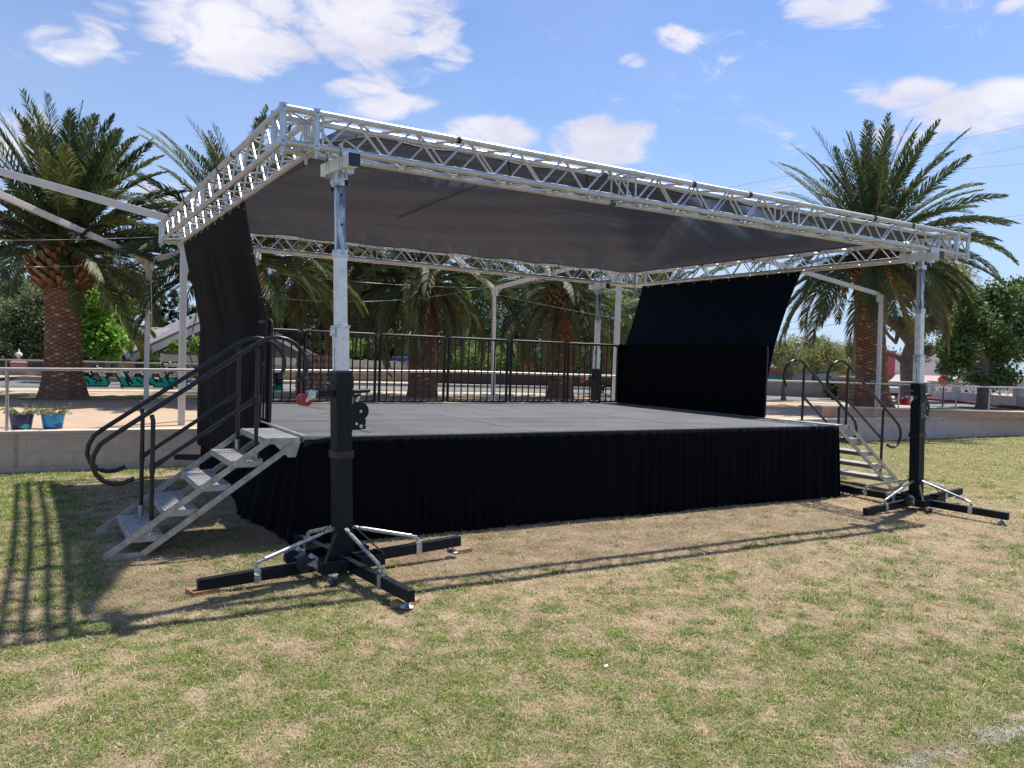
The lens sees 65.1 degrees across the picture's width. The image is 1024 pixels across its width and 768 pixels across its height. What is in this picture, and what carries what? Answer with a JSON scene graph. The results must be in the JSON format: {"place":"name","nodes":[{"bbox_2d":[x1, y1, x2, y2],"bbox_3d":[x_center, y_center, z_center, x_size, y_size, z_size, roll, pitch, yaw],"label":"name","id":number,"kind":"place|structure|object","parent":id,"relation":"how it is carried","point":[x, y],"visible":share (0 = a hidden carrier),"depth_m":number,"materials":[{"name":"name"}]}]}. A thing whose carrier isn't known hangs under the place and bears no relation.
{"place":"outdoors","nodes":[
{"label":"outdoors","id":0,"kind":"place"},
{"bbox_2d":[295,354,331,396],"bbox_3d":[-5.925,-0.258,23.902,0.996,1.251,0.630,1,2,-31],"label":"trunk","id":1,"kind":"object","parent":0,"point":[316,375],"depth_m":23.70,"materials":[{"name":"brown"}]},
{"bbox_2d":[30,376,610,387],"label":"sidewalk","id":2,"kind":"structure","parent":0,"point":[354,381],"depth_m":34.54,"materials":[{"name":"concrete"}]},
{"bbox_2d":[0,388,1009,410],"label":"sidewalk","id":3,"kind":"structure","parent":0,"point":[173,390],"depth_m":28.45,"materials":[{"name":"concrete"}]},
{"bbox_2d":[0,359,197,389],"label":"chain link fence","id":4,"kind":"object","parent":3,"relation":"on","point":[93,362],"visible":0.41,"depth_m":23.91,"materials":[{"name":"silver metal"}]},
{"bbox_2d":[83,361,188,388],"bbox_3d":[-11.816,-0.198,24.270,3.813,1.043,0.100,1,2,-31],"label":"cup lettering","id":5,"kind":"object","parent":4,"relation":"attached to","point":[132,379],"visible":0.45,"depth_m":24.42,"materials":[{"name":"teal"}]},
{"bbox_2d":[264,130,417,389],"bbox_3d":[-5.439,-3.889,25.787,7.058,8.454,6.761,1,2,-31],"label":"date palm","id":6,"kind":"object","parent":3,"relation":"on","point":[294,292],"visible":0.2,"depth_m":25.16,"materials":[{"name":"green plant"}]},
{"bbox_2d":[587,264,736,364],"bbox_3d":[5.878,-3.194,32.306,7.209,7.400,6.598,1,2,-31],"label":"date palm","id":7,"kind":"object","parent":3,"relation":"on","point":[663,277],"visible":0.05,"depth_m":31.70,"materials":[{"name":"green plant"}]},
{"bbox_2d":[770,333,826,399],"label":"tree","id":8,"kind":"object","parent":3,"relation":"on","point":[780,356],"visible":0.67,"depth_m":32.02,"materials":[{"name":"green plant"}]},
{"bbox_2d":[821,406,1023,417],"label":"ramp wall","id":9,"kind":"structure","parent":3,"relation":"on","point":[832,412],"depth_m":22.84,"materials":[{"name":"concrete"}]},
{"bbox_2d":[0,387,1019,410],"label":"verge","id":10,"kind":"structure","parent":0,"point":[459,391],"depth_m":29.99,"materials":[{"name":"green plant"}]},
{"bbox_2d":[272,372,283,389],"bbox_3d":[-7.793,-0.082,26.668,0.403,0.719,0.060,1,2,-31],"label":"cup emblem","id":11,"kind":"object","parent":10,"relation":"on","point":[277,383],"visible":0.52,"depth_m":26.65,"materials":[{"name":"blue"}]},
{"bbox_2d":[0,386,1021,429],"bbox_3d":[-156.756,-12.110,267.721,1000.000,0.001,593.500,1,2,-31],"label":"plaza","id":12,"kind":"structure","parent":0,"point":[85,414],"depth_m":18.38,"materials":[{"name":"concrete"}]},
{"bbox_2d":[0,402,43,429],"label":"planter","id":13,"kind":"object","parent":12,"relation":"on","point":[22,420],"visible":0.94,"depth_m":11.76,"materials":[{"name":"teal"}]},
{"bbox_2d":[32,402,72,428],"bbox_3d":[-6.917,0.485,12.059,0.532,0.426,0.664,1,2,-31],"label":"planter","id":14,"kind":"object","parent":12,"relation":"on","point":[51,419],"visible":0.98,"depth_m":11.97,"materials":[{"name":"blue ceramic"}]},
{"bbox_2d":[0,396,143,399],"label":"turf patch","id":15,"kind":"object","parent":12,"relation":"on","point":[90,398],"visible":0.64,"depth_m":19.58,"materials":[{"name":"green plant"}]},
{"bbox_2d":[0,87,194,399],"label":"date palm","id":16,"kind":"object","parent":15,"relation":"on","point":[75,279],"visible":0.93,"depth_m":18.71,"materials":[{"name":"green plant"}]},
{"bbox_2d":[98,269,162,367],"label":"garden palm","id":17,"kind":"object","parent":12,"relation":"on","point":[134,311],"visible":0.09,"depth_m":29.82,"materials":[{"name":"green plant"}]},
{"bbox_2d":[140,261,152,401],"bbox_3d":[-8.669,-1.255,19.066,0.260,3.365,0.260,1,2,-31],"label":"shade frame post","id":18,"kind":"object","parent":12,"relation":"on","point":[146,345],"visible":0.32,"depth_m":19.03,"materials":[{"name":"white metal"}]},
{"bbox_2d":[149,218,617,295],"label":"shade frame beams","id":19,"kind":"structure","parent":18,"relation":"on","point":[161,257],"depth_m":18.96,"materials":[{"name":"white metal"}]},
{"bbox_2d":[165,335,199,378],"bbox_3d":[-12.367,-0.970,30.704,1.793,1.872,0.835,1,2,-31],"label":"shrub","id":20,"kind":"object","parent":12,"relation":"on","point":[173,346],"visible":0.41,"depth_m":30.61,"materials":[{"name":"green plant"}]},
{"bbox_2d":[178,228,187,424],"bbox_3d":[-5.574,-1.015,13.570,0.122,3.428,0.105,1,2,-31],"label":"shade frame post","id":21,"kind":"object","parent":12,"relation":"on","point":[182,327],"visible":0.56,"depth_m":13.53,"materials":[{"name":"white metal"}]},
{"bbox_2d":[0,168,177,269],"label":"shade frame beams","id":22,"kind":"structure","parent":21,"relation":"attached to","point":[71,192],"depth_m":13.60,"materials":[{"name":"white metal"}]},
{"bbox_2d":[136,395,329,398],"bbox_3d":[-7.531,0.364,22.092,5.658,0.001,1.566,1,2,-31],"label":"turf patch","id":23,"kind":"object","parent":12,"relation":"on","point":[186,396],"visible":0.37,"depth_m":21.74,"materials":[{"name":"green plant"}]},
{"bbox_2d":[89,104,378,340],"bbox_3d":[-6.849,-3.318,20.825,6.846,7.528,7.421,2,2,12],"label":"date palm","id":24,"kind":"object","parent":12,"relation":"on","point":[283,266],"visible":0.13,"depth_m":19.71,"materials":[{"name":"green plant"}]},
{"bbox_2d":[160,353,408,381],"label":"block wall","id":25,"kind":"structure","parent":12,"relation":"on","point":[194,358],"depth_m":34.89,"materials":[{"name":"concrete"}]},
{"bbox_2d":[315,247,539,397],"bbox_3d":[-2.878,-3.298,25.352,6.983,7.467,7.112,1,2,-21],"label":"date palm","id":26,"kind":"object","parent":12,"relation":"on","point":[421,314],"visible":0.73,"depth_m":24.74,"materials":[{"name":"green plant"}]},
{"bbox_2d":[436,344,501,370],"bbox_3d":[-2.213,-0.901,37.382,3.626,1.994,1.874,1,2,-31],"label":"shrub","id":27,"kind":"object","parent":12,"relation":"on","point":[471,359],"visible":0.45,"depth_m":37.12,"materials":[{"name":"green plant"}]},
{"bbox_2d":[491,296,495,399],"bbox_3d":[-0.535,-1.208,24.604,0.276,3.461,0.260,1,2,-31],"label":"shade frame post","id":28,"kind":"object","parent":12,"relation":"on","point":[493,326],"visible":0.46,"depth_m":24.54,"materials":[{"name":"grey metal"}]},
{"bbox_2d":[495,260,880,302],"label":"shade frame beams","id":29,"kind":"structure","parent":28,"relation":"attached to","point":[811,274],"depth_m":23.96,"materials":[{"name":"white metal"}]},
{"bbox_2d":[486,344,533,371],"bbox_3d":[-0.116,-0.972,38.556,2.997,2.190,1.779,1,2,-31],"label":"shrub","id":30,"kind":"object","parent":12,"relation":"on","point":[503,367],"visible":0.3,"depth_m":38.26,"materials":[{"name":"green plant"}]},
{"bbox_2d":[438,373,610,386],"bbox_3d":[1.902,-0.114,36.822,11.997,0.676,0.197,1,2,-16],"label":"dark fence","id":31,"kind":"object","parent":12,"relation":"on","point":[497,379],"depth_m":36.18,"materials":[{"name":"metal"}]},
{"bbox_2d":[471,259,658,398],"bbox_3d":[1.682,-3.179,27.838,7.493,7.374,7.289,1,2,-31],"label":"date palm","id":32,"kind":"object","parent":12,"relation":"on","point":[560,323],"visible":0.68,"depth_m":27.21,"materials":[{"name":"green plant"}]},
{"bbox_2d":[611,274,621,402],"bbox_3d":[2.396,-0.865,18.398,0.260,3.350,0.260,1,2,-31],"label":"shade frame post","id":33,"kind":"object","parent":12,"relation":"on","point":[618,297],"visible":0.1,"depth_m":18.35,"materials":[{"name":"white metal"}]},
{"bbox_2d":[767,381,828,397],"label":"plain wall","id":34,"kind":"structure","parent":12,"relation":"on","point":[793,389],"depth_m":36.60,"materials":[{"name":"paint"}]},
{"bbox_2d":[787,333,851,380],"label":"tree","id":35,"kind":"object","parent":12,"relation":"on","point":[816,364],"visible":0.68,"depth_m":46.72,"materials":[{"name":"green plant"}]},
{"bbox_2d":[848,300,855,376],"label":"utility pole","id":36,"kind":"object","parent":12,"relation":"on","point":[853,366],"visible":0.17,"depth_m":45.43,"materials":[{"name":"brown wood"}]},
{"bbox_2d":[876,294,883,406],"bbox_3d":[11.069,-0.884,24.102,0.260,3.602,0.260,1,2,-31],"label":"shade frame post","id":37,"kind":"object","parent":12,"relation":"on","point":[879,341],"visible":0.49,"depth_m":24.04,"materials":[{"name":"metal"}]},
{"bbox_2d":[750,112,1019,407],"bbox_3d":[11.884,-3.988,26.543,8.227,9.735,8.593,1,2,-31],"label":"date palm","id":38,"kind":"object","parent":12,"relation":"on","point":[870,188],"visible":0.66,"depth_m":25.50,"materials":[{"name":"green plant"}]},
{"bbox_2d":[888,374,976,392],"bbox_3d":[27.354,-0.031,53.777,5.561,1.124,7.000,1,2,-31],"label":"tan house","id":39,"kind":"structure","parent":12,"relation":"on","point":[926,377],"depth_m":51.16,"materials":[{"name":"beige"}]},
{"bbox_2d":[885,250,983,401],"bbox_3d":[18.372,-2.620,35.589,8.523,7.334,2.652,1,2,-31],"label":"twisted tree","id":40,"kind":"object","parent":12,"relation":"on","point":[905,358],"visible":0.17,"depth_m":34.96,"materials":[{"name":"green plant"}]},
{"bbox_2d":[889,381,1023,407],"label":"pipe railing","id":41,"kind":"object","parent":12,"relation":"on","point":[899,382],"visible":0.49,"depth_m":29.61,"materials":[{"name":"metal"}]},
{"label":"turf patch","id":42,"kind":"structure","parent":12,"relation":"on","visible":0},
{"bbox_2d":[819,375,839,399],"bbox_3d":[14.236,0.201,34.635,2.504,1.152,1.084,1,2,-31],"label":"shrub","id":43,"kind":"object","parent":42,"relation":"on","point":[833,389],"visible":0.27,"depth_m":34.14,"materials":[{"name":"green plant"}]},
{"bbox_2d":[0,435,1023,767],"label":"lawn","id":44,"kind":"structure","parent":0,"point":[644,545],"depth_m":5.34,"materials":[{"name":"plant"}]},
{"bbox_2d":[84,335,308,560],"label":"stage stairs","id":45,"kind":"structure","parent":44,"relation":"on","point":[141,526],"depth_m":7.15,"materials":[{"name":"metal"}]},
{"bbox_2d":[185,587,218,596],"bbox_3d":[-2.263,1.509,5.858,0.140,0.030,0.190,4,2,44],"label":"wooden pad","id":46,"kind":"object","parent":44,"relation":"on","point":[193,591],"visible":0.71,"depth_m":5.81,"materials":[{"name":"brown wood"}]},
{"bbox_2d":[174,242,260,462],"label":"lifting tower","id":47,"kind":"structure","parent":44,"relation":"on","point":[257,255],"depth_m":12.35,"materials":[{"name":"metal"}]},
{"bbox_2d":[196,140,460,608],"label":"lifting tower","id":48,"kind":"structure","parent":44,"relation":"on","point":[343,552],"depth_m":6.35,"materials":[{"name":"black metal"}]},
{"bbox_2d":[158,102,970,290],"bbox_3d":[0.420,-2.006,11.192,9.054,0.378,6.851,1,2,-31],"label":"truss roof frame","id":49,"kind":"object","parent":48,"relation":"on","point":[309,146],"visible":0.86,"depth_m":8.16,"materials":[{"name":"metal"}]},
{"bbox_2d":[183,201,267,471],"bbox_3d":[-3.637,-0.519,9.945,0.300,2.886,4.027,1,2,-31],"label":"side curtain","id":50,"kind":"object","parent":49,"relation":"hanging from","point":[224,277],"visible":0.85,"depth_m":9.56,"materials":[{"name":"black fabric"}]},
{"bbox_2d":[193,130,931,272],"bbox_3d":[0.480,-2.565,11.200,8.306,1.094,6.285,1,2,-31],"label":"roof tarp","id":51,"kind":"object","parent":49,"relation":"on","point":[389,208],"visible":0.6,"depth_m":12.47,"materials":[{"name":"grey fabric"}]},
{"bbox_2d":[617,271,801,416],"bbox_3d":[3.216,-0.684,14.028,0.728,2.350,3.859,1,2,-31],"label":"side curtain","id":52,"kind":"object","parent":49,"relation":"hanging from","point":[745,310],"visible":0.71,"depth_m":13.72,"materials":[{"name":"fabric"}]},
{"bbox_2d":[390,597,420,607],"bbox_3d":[-0.762,1.561,5.742,0.140,0.030,0.190,3,2,24],"label":"wooden pad","id":53,"kind":"object","parent":44,"relation":"on","point":[397,602],"visible":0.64,"depth_m":5.70,"materials":[{"name":"brown wood"}]},
{"bbox_2d":[447,545,472,553],"bbox_3d":[-0.478,1.515,7.336,0.190,0.030,0.140,0,2,-41],"label":"wooden pad","id":54,"kind":"object","parent":44,"relation":"on","point":[463,549],"visible":0.79,"depth_m":7.31,"materials":[{"name":"brown wood"}]},
{"bbox_2d":[0,417,1023,474],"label":"retaining wall","id":55,"kind":"structure","parent":44,"relation":"on","point":[38,450],"depth_m":12.24,"materials":[{"name":"concrete"}]},
{"bbox_2d":[0,367,1023,430],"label":"pipe railing","id":56,"kind":"object","parent":55,"relation":"on","point":[7,369],"visible":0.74,"depth_m":13.86,"materials":[{"name":"metal"}]},
{"bbox_2d":[260,403,837,442],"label":"stage platform","id":57,"kind":"structure","parent":44,"relation":"on","point":[308,424],"depth_m":10.44,"materials":[{"name":"black paint"}]},
{"bbox_2d":[258,318,273,422],"bbox_3d":[-2.811,-0.163,8.848,0.045,1.094,1.177,1,2,-31],"label":"guard panel","id":58,"kind":"object","parent":57,"relation":"on","point":[267,401],"visible":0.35,"depth_m":8.36,"materials":[{"name":"black paint"}]},
{"bbox_2d":[265,328,301,401],"bbox_3d":[-3.686,-0.282,11.772,1.177,1.094,0.045,1,2,-31],"label":"guard panel","id":59,"kind":"object","parent":57,"relation":"on","point":[282,330],"visible":0.34,"depth_m":11.97,"materials":[{"name":"black paint"}]},
{"bbox_2d":[302,330,376,401],"bbox_3d":[-2.649,-0.267,12.389,1.177,1.094,0.045,1,2,-31],"label":"guard panel","id":60,"kind":"object","parent":57,"relation":"on","point":[352,334],"visible":0.74,"depth_m":12.46,"materials":[{"name":"black paint"}]},
{"bbox_2d":[377,333,445,401],"bbox_3d":[-1.612,-0.252,13.007,1.177,1.094,0.045,1,2,-31],"label":"guard panel","id":61,"kind":"object","parent":57,"relation":"on","point":[410,337],"visible":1,"depth_m":12.98,"materials":[{"name":"black paint"}]},
{"bbox_2d":[446,337,508,401],"bbox_3d":[-0.575,-0.238,13.624,1.177,1.094,0.045,1,2,-31],"label":"guard panel","id":62,"kind":"object","parent":57,"relation":"on","point":[482,340],"visible":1,"depth_m":13.60,"materials":[{"name":"black paint"}]},
{"bbox_2d":[199,423,840,546],"bbox_3d":[0.012,0.964,11.204,7.804,1.067,4.920,1,2,-31],"label":"stage skirt","id":63,"kind":"object","parent":57,"relation":"hanging from","point":[417,485],"visible":0.8,"depth_m":8.59,"materials":[{"name":"black fabric"}]},
{"bbox_2d":[508,339,565,401],"bbox_3d":[0.462,-0.223,14.241,1.177,1.094,0.045,1,2,-31],"label":"guard panel","id":64,"kind":"object","parent":57,"relation":"on","point":[536,342],"visible":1,"depth_m":14.21,"materials":[{"name":"black paint"}]},
{"bbox_2d":[565,342,618,401],"bbox_3d":[1.499,-0.208,14.859,1.177,1.094,0.045,1,2,-31],"label":"guard panel","id":65,"kind":"object","parent":57,"relation":"on","point":[591,345],"visible":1,"depth_m":14.83,"materials":[{"name":"black paint"}]},
{"bbox_2d":[764,346,768,416],"bbox_3d":[3.560,-0.072,12.641,0.045,1.094,1.177,1,2,-31],"label":"guard panel","id":66,"kind":"object","parent":57,"relation":"on","point":[766,382],"visible":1,"depth_m":12.14,"materials":[{"name":"black paint"}]},
{"bbox_2d":[707,344,766,416],"bbox_3d":[3.528,-0.073,12.627,0.013,1.100,1.193,1,2,-31],"label":"panel cover","id":67,"kind":"object","parent":66,"relation":"attached to","point":[737,379],"visible":1,"depth_m":12.60,"materials":[{"name":"black fabric"}]},
{"bbox_2d":[580,277,609,402],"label":"lifting tower","id":68,"kind":"structure","parent":44,"relation":"on","point":[597,287],"depth_m":15.76,"materials":[{"name":"metal"}]},
{"bbox_2d":[782,359,903,490],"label":"stage stairs","id":69,"kind":"structure","parent":44,"relation":"on","point":[868,464],"depth_m":11.83,"materials":[{"name":"metal"}]},
{"bbox_2d":[840,242,1009,523],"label":"lifting tower","id":70,"kind":"structure","parent":44,"relation":"on","point":[914,495],"depth_m":10.31,"materials":[{"name":"metal"}]},
{"bbox_2d":[0,380,1023,410],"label":"road","id":71,"kind":"structure","parent":0,"point":[29,383],"depth_m":32.14,"materials":[{"name":"grey asphalt"}]},
{"bbox_2d":[0,376,610,389],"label":"kerb","id":72,"kind":"structure","parent":71,"relation":"on","point":[293,382],"depth_m":33.64,"materials":[{"name":"concrete"}]},
{"bbox_2d":[836,376,854,400],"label":"stone pillar","id":73,"kind":"structure","parent":71,"relation":"on","point":[841,395],"depth_m":33.70,"materials":[{"name":"brown stone"}]},
{"bbox_2d":[927,381,1023,406],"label":"ornamental wall","id":74,"kind":"structure","parent":71,"relation":"on","point":[1016,398],"depth_m":35.77,"materials":[{"name":"white"}]},
{"bbox_2d":[927,398,1023,409],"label":"kerb","id":75,"kind":"structure","parent":71,"relation":"on","point":[991,405],"depth_m":33.80,"materials":[{"name":"red paint"}]},
{"bbox_2d":[931,272,1023,407],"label":"tree","id":76,"kind":"object","parent":71,"relation":"on","point":[989,338],"visible":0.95,"depth_m":30.48,"materials":[{"name":"green plant"}]},
{"bbox_2d":[0,0,1023,377],"label":"sky","id":77,"kind":"structure","parent":0,"point":[711,92],"materials":[{"name":"blue"}]},
{"bbox_2d":[501,362,1023,392],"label":"ground","id":78,"kind":"structure","parent":0,"point":[992,389],"depth_m":70.33,"materials":[{"name":"beige concrete"}]},
{"bbox_2d":[0,275,41,320],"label":"tree","id":79,"kind":"object","parent":78,"relation":"on","point":[3,286],"visible":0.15,"depth_m":33.72,"materials":[{"name":"green plant"}]},
{"bbox_2d":[0,343,43,370],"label":"shrub","id":80,"kind":"object","parent":78,"relation":"on","point":[7,352],"visible":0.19,"depth_m":29.28,"materials":[{"name":"green plant"}]},
{"bbox_2d":[0,280,44,361],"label":"tree","id":81,"kind":"object","parent":78,"relation":"on","point":[23,328],"visible":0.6,"depth_m":30.44,"materials":[{"name":"green plant"}]},
{"bbox_2d":[0,349,134,376],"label":"garden wall","id":82,"kind":"structure","parent":78,"relation":"on","point":[18,354],"depth_m":29.25,"materials":[{"name":"pink paint"}]},
{"bbox_2d":[37,280,134,366],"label":"tree","id":83,"kind":"object","parent":78,"relation":"on","point":[103,337],"visible":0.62,"depth_m":27.36,"materials":[{"name":"green plant"}]},
{"bbox_2d":[85,256,171,364],"bbox_3d":[-17.088,-2.929,34.307,4.717,5.632,3.328,1,2,-20],"label":"tree","id":84,"kind":"object","parent":78,"relation":"on","point":[130,295],"visible":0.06,"depth_m":34.31,"materials":[{"name":"green plant"}]},
{"bbox_2d":[87,293,170,376],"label":"garden palm","id":85,"kind":"object","parent":78,"relation":"on","point":[138,342],"visible":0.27,"depth_m":30.68,"materials":[{"name":"green plant"}]},
{"bbox_2d":[135,352,160,375],"bbox_3d":[-14.267,-0.684,31.566,1.443,1.140,1.287,2,2,2],"label":"shrub","id":86,"kind":"object","parent":78,"relation":"on","point":[155,359],"visible":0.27,"depth_m":31.38,"materials":[{"name":"green plant"}]},
{"bbox_2d":[157,293,169,326],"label":"conifer","id":87,"kind":"object","parent":78,"relation":"on","point":[165,310],"visible":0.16,"depth_m":47.13,"materials":[{"name":"green plant"}]},
{"bbox_2d":[166,290,178,323],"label":"conifer","id":88,"kind":"object","parent":78,"relation":"on","point":[171,314],"visible":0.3,"depth_m":47.35,"materials":[{"name":"green plant"}]},
{"bbox_2d":[122,313,316,376],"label":"house","id":89,"kind":"structure","parent":78,"relation":"on","point":[161,340],"depth_m":33.11,"materials":[{"name":"grey paint"}]},
{"bbox_2d":[265,270,319,345],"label":"tree","id":90,"kind":"object","parent":78,"relation":"on","point":[286,323],"visible":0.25,"depth_m":37.53,"materials":[{"name":"green plant"}]},
{"bbox_2d":[292,310,355,342],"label":"tree","id":91,"kind":"object","parent":78,"relation":"on","point":[319,328],"visible":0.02,"depth_m":41.30,"materials":[{"name":"green plant"}]},
{"bbox_2d":[324,339,365,358],"bbox_3d":[-7.867,-1.242,37.497,2.115,2.268,1.396,1,2,-31],"label":"shrub","id":92,"kind":"object","parent":78,"relation":"on","point":[350,347],"visible":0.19,"depth_m":37.53,"materials":[{"name":"green plant"}]},
{"bbox_2d":[293,336,410,368],"bbox_3d":[-7.929,-1.370,39.743,8.597,2.364,1.974,1,2,-31],"label":"hedge","id":93,"kind":"object","parent":78,"relation":"on","point":[316,351],"visible":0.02,"depth_m":38.60,"materials":[{"name":"green plant"}]},
{"bbox_2d":[348,264,405,339],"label":"tree","id":94,"kind":"object","parent":78,"relation":"on","point":[372,327],"visible":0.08,"depth_m":42.12,"materials":[{"name":"green plant"}]},
{"bbox_2d":[356,329,408,360],"bbox_3d":[-6.297,-1.438,38.920,3.364,2.697,1.854,1,2,-31],"label":"shrub","id":95,"kind":"object","parent":78,"relation":"on","point":[391,353],"visible":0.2,"depth_m":38.68,"materials":[{"name":"green plant"}]},
{"bbox_2d":[436,282,477,349],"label":"tree","id":96,"kind":"object","parent":78,"relation":"on","point":[445,336],"visible":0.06,"depth_m":41.25,"materials":[{"name":"green plant"}]},
{"bbox_2d":[449,272,519,354],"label":"tree","id":97,"kind":"object","parent":78,"relation":"on","point":[480,304],"visible":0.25,"depth_m":46.20,"materials":[{"name":"green plant"}]},
{"bbox_2d":[446,257,528,324],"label":"tree","id":98,"kind":"object","parent":78,"relation":"on","point":[495,276],"visible":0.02,"depth_m":49.87,"materials":[{"name":"green plant"}]},
{"bbox_2d":[488,266,546,357],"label":"tree","id":99,"kind":"object","parent":78,"relation":"on","point":[520,307],"visible":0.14,"depth_m":48.73,"materials":[{"name":"green plant"}]},
{"bbox_2d":[436,341,612,374],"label":"hedge","id":100,"kind":"object","parent":78,"relation":"on","point":[539,360],"visible":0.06,"depth_m":41.66,"materials":[{"name":"green plant"}]},
{"bbox_2d":[572,270,609,373],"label":"tree","id":101,"kind":"object","parent":78,"relation":"on","point":[588,339],"visible":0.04,"depth_m":48.68,"materials":[{"name":"green plant"}]},
{"bbox_2d":[588,286,637,366],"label":"tree","id":102,"kind":"object","parent":78,"relation":"on","point":[623,323],"visible":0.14,"depth_m":46.36,"materials":[{"name":"green plant"}]},
{"bbox_2d":[768,368,793,379],"bbox_3d":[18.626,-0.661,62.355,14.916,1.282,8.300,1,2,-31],"label":"shop building","id":103,"kind":"structure","parent":0,"point":[772,375],"depth_m":57.83,"materials":[{"name":"brown"}]},
{"bbox_2d":[783,350,943,380],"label":"white building","id":104,"kind":"structure","parent":0,"point":[893,365],"depth_m":55.86,"materials":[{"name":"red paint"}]},
{"bbox_2d":[889,380,899,397],"bbox_3d":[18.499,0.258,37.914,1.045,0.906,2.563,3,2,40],"label":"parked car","id":105,"kind":"object","parent":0,"point":[893,390],"visible":0.24,"depth_m":37.09,"materials":[{"name":"grey"}]},
{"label":"guard panel","id":106,"kind":"object","parent":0,"visible":0},
{"bbox_2d":[617,344,660,405],"bbox_3d":[2.303,-0.177,14.688,0.013,1.100,1.193,1,2,-31],"label":"panel cover","id":107,"kind":"object","parent":106,"relation":"attached to","point":[638,373],"visible":1,"depth_m":14.64,"materials":[{"name":"black fabric"}]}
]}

